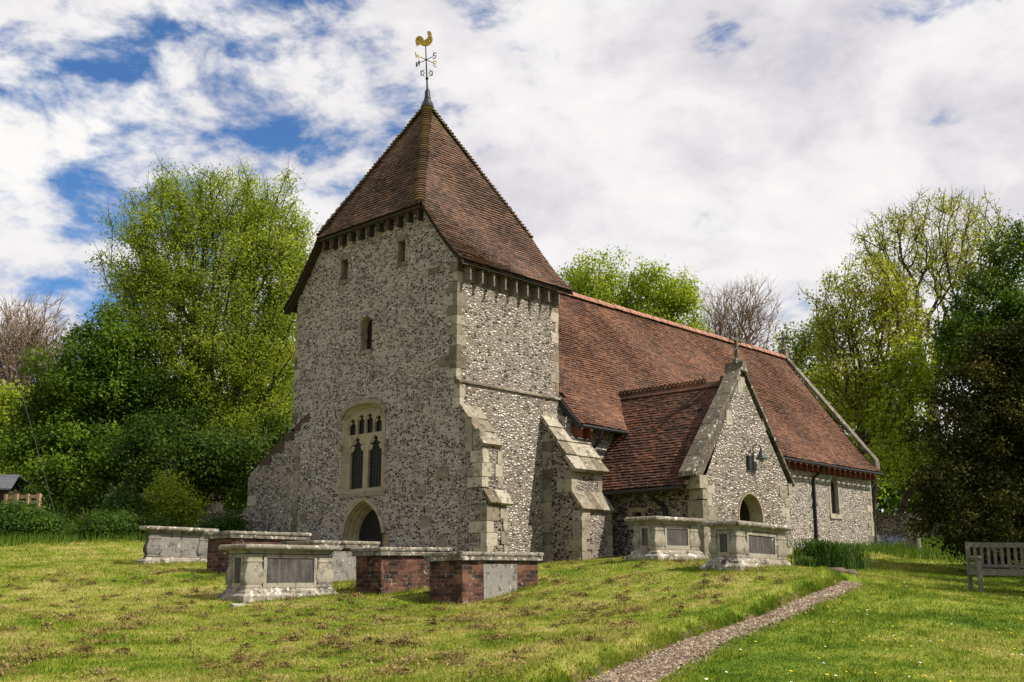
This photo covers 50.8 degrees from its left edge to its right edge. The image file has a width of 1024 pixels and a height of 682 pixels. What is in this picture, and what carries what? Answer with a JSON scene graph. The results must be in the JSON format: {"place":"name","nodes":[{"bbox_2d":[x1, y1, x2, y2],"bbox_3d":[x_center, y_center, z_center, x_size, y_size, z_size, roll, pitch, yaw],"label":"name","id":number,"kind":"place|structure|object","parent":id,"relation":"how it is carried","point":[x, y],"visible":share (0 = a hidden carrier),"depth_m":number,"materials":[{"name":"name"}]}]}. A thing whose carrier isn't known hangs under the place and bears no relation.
{"place":"outdoors","nodes":[
{"label":"outdoors","id":0,"kind":"place"},
{"bbox_2d":[0,506,1020,560],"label":"rough grass","id":1,"kind":"structure","parent":0,"point":[894,549],"depth_m":31.79,"materials":[{"name":"green plant"}]},
{"bbox_2d":[4,493,41,509],"bbox_3d":[-15.516,5.342,34.090,1.407,1.027,0.091,-3,-13,14],"label":"pallet fence","id":2,"kind":"object","parent":1,"relation":"on","point":[38,496],"visible":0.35,"depth_m":34.11,"materials":[{"name":"brown wood"}]},
{"bbox_2d":[0,519,1023,681],"bbox_3d":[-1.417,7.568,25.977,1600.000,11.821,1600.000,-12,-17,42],"label":"lawn ground","id":3,"kind":"structure","parent":0,"point":[852,577],"depth_m":13.62,"materials":[{"name":"green plant"}]},
{"bbox_2d":[0,370,33,474],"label":"lime tree","id":4,"kind":"object","parent":3,"relation":"on","point":[4,392],"visible":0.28,"depth_m":52.09,"materials":[{"name":"green plant"}]},
{"bbox_2d":[0,475,42,503],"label":"shed","id":5,"kind":"structure","parent":3,"relation":"on","point":[8,484],"depth_m":36.96,"materials":[{"name":"brown wood"}]},
{"bbox_2d":[13,362,54,512],"bbox_3d":[-16.429,3.409,37.150,2.035,5.449,0.022,0,-13,0],"label":"stay wire","id":6,"kind":"object","parent":3,"relation":"attached to","point":[33,436],"visible":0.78,"depth_m":37.17,"materials":[{"name":"metal"}]},
{"bbox_2d":[14,469,57,511],"bbox_3d":[-16.631,5.759,37.734,1.625,2.690,1.738,-12,-17,42],"label":"shrub","id":7,"kind":"object","parent":3,"relation":"on","point":[26,489],"visible":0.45,"depth_m":37.67,"materials":[{"name":"green plant"}]},
{"bbox_2d":[0,489,75,538],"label":"shrub","id":8,"kind":"object","parent":3,"relation":"on","point":[17,519],"visible":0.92,"depth_m":32.04,"materials":[{"name":"green plant"}]},
{"bbox_2d":[0,282,84,404],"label":"bare tree","id":9,"kind":"object","parent":3,"relation":"on","point":[10,353],"visible":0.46,"depth_m":62.67,"materials":[{"name":"brown plant"}]},
{"bbox_2d":[0,291,197,517],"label":"sycamore tree","id":10,"kind":"object","parent":3,"relation":"on","point":[66,415],"visible":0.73,"depth_m":40.12,"materials":[{"name":"green plant"}]},
{"bbox_2d":[58,503,181,539],"bbox_3d":[-11.531,5.338,31.696,3.401,1.663,3.340,-12,-17,42],"label":"shrub","id":11,"kind":"object","parent":3,"relation":"on","point":[122,521],"visible":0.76,"depth_m":30.90,"materials":[{"name":"green plant"}]},
{"bbox_2d":[94,467,159,515],"bbox_3d":[-12.107,5.223,33.593,2.430,2.853,2.213,5,-14,-23],"label":"shrub","id":12,"kind":"object","parent":3,"relation":"on","point":[125,497],"visible":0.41,"depth_m":33.45,"materials":[{"name":"green plant"}]},
{"bbox_2d":[134,461,212,527],"bbox_3d":[-10.750,5.393,34.107,2.472,3.486,2.779,-12,-17,42],"label":"shrub","id":13,"kind":"object","parent":3,"relation":"on","point":[177,503],"visible":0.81,"depth_m":33.85,"materials":[{"name":"green plant"}]},
{"bbox_2d":[136,526,218,563],"bbox_3d":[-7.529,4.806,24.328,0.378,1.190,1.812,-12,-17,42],"label":"chest tomb","id":14,"kind":"object","parent":3,"relation":"on","point":[164,544],"visible":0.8,"depth_m":24.22,"materials":[{"name":"stone"}]},
{"bbox_2d":[83,357,292,509],"bbox_3d":[-11.467,3.984,40.621,8.559,7.318,8.646,4,-13,-15],"label":"sycamore tree","id":15,"kind":"object","parent":3,"relation":"on","point":[214,458],"visible":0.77,"depth_m":38.14,"materials":[{"name":"green plant"}]},
{"bbox_2d":[79,150,321,510],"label":"broad tree","id":16,"kind":"object","parent":3,"relation":"on","point":[239,351],"visible":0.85,"depth_m":44.03,"materials":[{"name":"green plant"}]},
{"bbox_2d":[177,510,243,526],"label":"churchyard wall","id":17,"kind":"structure","parent":3,"relation":"on","point":[212,513],"depth_m":36.08,"materials":[{"name":"stone"}]},
{"bbox_2d":[177,499,257,530],"bbox_3d":[-8.422,5.749,31.474,2.252,2.256,2.046,-3,-13,14],"label":"shrub","id":18,"kind":"object","parent":3,"relation":"on","point":[229,522],"visible":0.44,"depth_m":31.30,"materials":[{"name":"green plant"}]},
{"bbox_2d":[231,603,253,606],"bbox_3d":[-3.545,4.510,18.193,0.176,0.200,2.720,-12,-17,42],"label":"kerb stone","id":19,"kind":"object","parent":3,"relation":"on","point":[236,604],"visible":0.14,"depth_m":17.31,"materials":[{"name":"beige stone"}]},
{"bbox_2d":[210,315,295,501],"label":"lime tree","id":20,"kind":"object","parent":3,"relation":"on","point":[286,406],"visible":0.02,"depth_m":53.77,"materials":[{"name":"green plant"}]},
{"bbox_2d":[203,531,311,573],"bbox_3d":[-5.197,4.583,21.959,1.002,1.348,1.941,-12,-17,42],"label":"chest tomb","id":21,"kind":"object","parent":3,"relation":"on","point":[217,560],"visible":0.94,"depth_m":21.49,"materials":[{"name":"stone"}]},
{"bbox_2d":[216,544,342,602],"bbox_3d":[-3.976,4.186,18.547,0.830,1.325,2.003,-12,-17,42],"label":"chest tomb","id":22,"kind":"object","parent":3,"relation":"on","point":[262,572],"visible":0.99,"depth_m":18.18,"materials":[{"name":"stone"}]},
{"bbox_2d":[281,540,379,581],"bbox_3d":[-3.633,4.691,21.555,1.096,1.349,1.657,-12,-16,42],"label":"chest tomb","id":23,"kind":"object","parent":3,"relation":"on","point":[344,564],"visible":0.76,"depth_m":21.26,"materials":[{"name":"stone"}]},
{"bbox_2d":[350,547,452,594],"bbox_3d":[-1.998,4.439,19.608,0.853,1.333,1.735,-12,-16,42],"label":"chest tomb","id":24,"kind":"object","parent":3,"relation":"on","point":[382,570],"visible":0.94,"depth_m":19.18,"materials":[{"name":"brick"}]},
{"bbox_2d":[0,555,808,681],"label":"mown grass clippings","id":25,"kind":"object","parent":3,"relation":"on","point":[347,645],"visible":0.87,"depth_m":13.20,"materials":[{"name":"plant"}]},
{"bbox_2d":[422,551,543,604],"bbox_3d":[-0.473,4.397,18.752,0.986,1.407,2.033,-12,-17,42],"label":"chest tomb","id":26,"kind":"object","parent":3,"relation":"on","point":[464,577],"visible":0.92,"depth_m":18.26,"materials":[{"name":"brick"}]},
{"bbox_2d":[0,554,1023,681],"bbox_3d":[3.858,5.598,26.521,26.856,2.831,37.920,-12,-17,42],"label":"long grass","id":27,"kind":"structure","parent":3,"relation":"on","point":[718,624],"depth_m":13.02,"materials":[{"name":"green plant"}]},
{"bbox_2d":[41,434,1020,534],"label":"wood","id":28,"kind":"object","parent":3,"relation":"on","point":[893,498],"visible":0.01,"depth_m":71.47,"materials":[{"name":"green plant"}]},
{"bbox_2d":[241,105,883,562],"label":"church","id":29,"kind":"structure","parent":3,"relation":"on","point":[473,373],"depth_m":29.93,"materials":[{"name":"flint"},{"name":"stone"},{"name":"tile"}]},
{"bbox_2d":[340,403,385,493],"bbox_3d":[-4.025,2.939,29.642,1.880,2.420,0.202,-12,-17,42],"label":"west window","id":30,"kind":"structure","parent":29,"relation":"in","point":[364,425],"depth_m":29.81,"materials":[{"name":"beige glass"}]},
{"bbox_2d":[341,497,388,546],"bbox_3d":[-3.816,5.525,28.979,2.147,2.644,0.460,-12,-17,42],"label":"west door","id":31,"kind":"structure","parent":29,"relation":"in","point":[363,521],"depth_m":29.43,"materials":[{"name":"beige stone"}]},
{"bbox_2d":[358,316,371,354],"bbox_3d":[-4.036,-0.143,30.379,0.645,1.083,0.270,-12,-17,42],"label":"lancet window","id":32,"kind":"structure","parent":29,"relation":"in","point":[365,329],"depth_m":30.51,"materials":[{"name":"beige stone"}]},
{"bbox_2d":[415,31,436,107],"bbox_3d":[-2.679,-8.440,33.492,0.682,2.570,0.671,0,-13,-2],"label":"weather vane","id":33,"kind":"object","parent":29,"relation":"on","point":[419,40],"visible":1,"depth_m":33.51,"materials":[{"name":"gold metal"}]},
{"bbox_2d":[628,507,644,529],"bbox_3d":[3.438,4.823,29.270,0.540,0.580,0.220,-12,-17,42],"label":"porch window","id":34,"kind":"structure","parent":29,"relation":"in","point":[631,511],"depth_m":29.30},
{"bbox_2d":[738,492,763,522],"bbox_3d":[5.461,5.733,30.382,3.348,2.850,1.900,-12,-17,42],"label":"porch doorway","id":35,"kind":"structure","parent":29,"relation":"in","point":[754,506],"depth_m":29.68,"materials":[{"name":"beige stone"}]},
{"bbox_2d":[746,444,767,468],"bbox_3d":[6.751,3.165,29.610,0.392,0.687,0.613,-12,-17,42],"label":"wall lamp","id":36,"kind":"object","parent":29,"relation":"attached to","point":[761,456],"visible":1,"depth_m":29.56,"materials":[{"name":"metal"}]},
{"bbox_2d":[829,475,842,518],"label":"lancet window","id":37,"kind":"structure","parent":29,"relation":"in","point":[834,491],"depth_m":40.60,"materials":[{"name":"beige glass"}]},
{"bbox_2d":[557,245,666,313],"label":"leafy tree","id":38,"kind":"object","parent":3,"relation":"on","point":[594,288],"visible":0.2,"depth_m":58.94,"materials":[{"name":"green plant"}]},
{"bbox_2d":[608,255,713,333],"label":"leafy tree","id":39,"kind":"object","parent":3,"relation":"on","point":[680,299],"visible":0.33,"depth_m":58.04,"materials":[{"name":"green plant"}]},
{"bbox_2d":[624,516,708,560],"bbox_3d":[3.096,4.162,21.511,0.782,1.250,1.740,-12,-17,42],"label":"chest tomb","id":40,"kind":"object","parent":3,"relation":"on","point":[663,537],"visible":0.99,"depth_m":21.14,"materials":[{"name":"stone"}]},
{"bbox_2d":[567,578,837,681],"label":"path bank","id":41,"kind":"structure","parent":3,"relation":"on","point":[649,647],"depth_m":12.24,"materials":[{"name":"green plant"}]},
{"bbox_2d":[696,272,784,352],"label":"bare tree","id":42,"kind":"object","parent":3,"relation":"on","point":[745,317],"visible":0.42,"depth_m":71.63,"materials":[{"name":"brown plant"}]},
{"bbox_2d":[700,520,792,570],"bbox_3d":[4.155,3.847,18.883,0.790,1.285,1.905,-11,-18,42],"label":"chest tomb","id":43,"kind":"object","parent":3,"relation":"on","point":[737,544],"visible":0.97,"depth_m":18.45,"materials":[{"name":"stone"}]},
{"bbox_2d":[760,311,842,399],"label":"young tree","id":44,"kind":"object","parent":3,"relation":"on","point":[798,359],"visible":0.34,"depth_m":62.97,"materials":[{"name":"green plant"}]},
{"bbox_2d":[790,555,819,567],"bbox_3d":[5.449,4.193,20.073,0.908,0.427,0.817,-12,-17,42],"label":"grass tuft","id":45,"kind":"object","parent":3,"relation":"on","point":[807,561],"visible":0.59,"depth_m":20.01,"materials":[{"name":"green plant"}]},
{"bbox_2d":[786,538,868,575],"bbox_3d":[6.180,4.253,21.169,2.005,0.846,1.964,3,-13,-14],"label":"daffodil clump","id":46,"kind":"object","parent":3,"relation":"on","point":[827,553],"visible":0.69,"depth_m":20.90,"materials":[{"name":"green plant"}]},
{"bbox_2d":[829,567,846,572],"bbox_3d":[5.992,4.283,19.944,0.398,0.190,0.395,-12,-17,42],"label":"edge stone","id":47,"kind":"object","parent":3,"relation":"on","point":[841,569],"visible":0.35,"depth_m":19.82,"materials":[{"name":"beige stone"}]},
{"bbox_2d":[800,347,895,501],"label":"hazel tree","id":48,"kind":"object","parent":3,"relation":"on","point":[834,396],"visible":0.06,"depth_m":56.10,"materials":[{"name":"green plant"}]},
{"bbox_2d":[846,569,857,575],"bbox_3d":[6.232,4.312,19.938,0.279,0.190,0.276,-12,-17,42],"label":"edge stone","id":49,"kind":"object","parent":3,"relation":"on","point":[852,571],"visible":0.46,"depth_m":19.86,"materials":[{"name":"beige stone"}]},
{"bbox_2d":[838,542,891,569],"bbox_3d":[7.630,4.922,24.533,1.892,0.734,1.657,6,-14,-24],"label":"daffodil clump","id":50,"kind":"object","parent":3,"relation":"on","point":[859,561],"visible":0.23,"depth_m":24.33,"materials":[{"name":"green plant"}]},
{"bbox_2d":[707,573,1022,681],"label":"dandelions","id":51,"kind":"object","parent":3,"relation":"on","point":[894,638],"visible":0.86,"depth_m":11.80,"materials":[{"name":"yellow plant"}]},
{"bbox_2d":[797,246,933,535],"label":"ash tree","id":52,"kind":"object","parent":3,"relation":"on","point":[898,300],"visible":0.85,"depth_m":52.70,"materials":[{"name":"green plant"}]},
{"bbox_2d":[869,534,906,545],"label":"bluebells","id":53,"kind":"object","parent":3,"relation":"on","point":[887,541],"visible":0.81,"depth_m":38.65,"materials":[{"name":"plant"}]},
{"bbox_2d":[852,326,955,513],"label":"hazel tree","id":54,"kind":"object","parent":3,"relation":"on","point":[915,373],"visible":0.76,"depth_m":49.88,"materials":[{"name":"green plant"}]},
{"bbox_2d":[907,513,920,548],"bbox_3d":[13.565,6.570,36.438,0.120,1.520,0.660,7,-12,-11],"label":"headstone","id":55,"kind":"object","parent":3,"relation":"on","point":[910,541],"visible":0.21,"depth_m":36.44,"materials":[{"name":"stone"}]},
{"bbox_2d":[876,514,956,538],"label":"churchyard wall","id":56,"kind":"structure","parent":3,"relation":"on","point":[891,525],"depth_m":45.87,"materials":[{"name":"stone"}]},
{"bbox_2d":[846,183,1022,501],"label":"ash tree","id":57,"kind":"object","parent":3,"relation":"on","point":[944,258],"visible":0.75,"depth_m":61.62,"materials":[{"name":"green plant"}]},
{"bbox_2d":[889,306,1023,570],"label":"yew tree","id":58,"kind":"object","parent":3,"relation":"on","point":[983,455],"visible":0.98,"depth_m":26.15,"materials":[{"name":"green plant"}]},
{"bbox_2d":[923,213,1023,382],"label":"maple tree","id":59,"kind":"object","parent":3,"relation":"on","point":[1007,293],"visible":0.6,"depth_m":48.13,"materials":[{"name":"green plant"}]},
{"bbox_2d":[965,542,1023,591],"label":"garden bench","id":60,"kind":"object","parent":3,"relation":"on","point":[979,571],"visible":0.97,"depth_m":20.08,"materials":[{"name":"grey wood"}]},
{"bbox_2d":[0,0,1023,513],"label":"sky","id":61,"kind":"structure","parent":0,"point":[721,139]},
{"bbox_2d":[586,580,866,681],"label":"gravel path","id":62,"kind":"structure","parent":0,"point":[675,664],"depth_m":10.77,"materials":[{"name":"beige gravel"}]}
]}

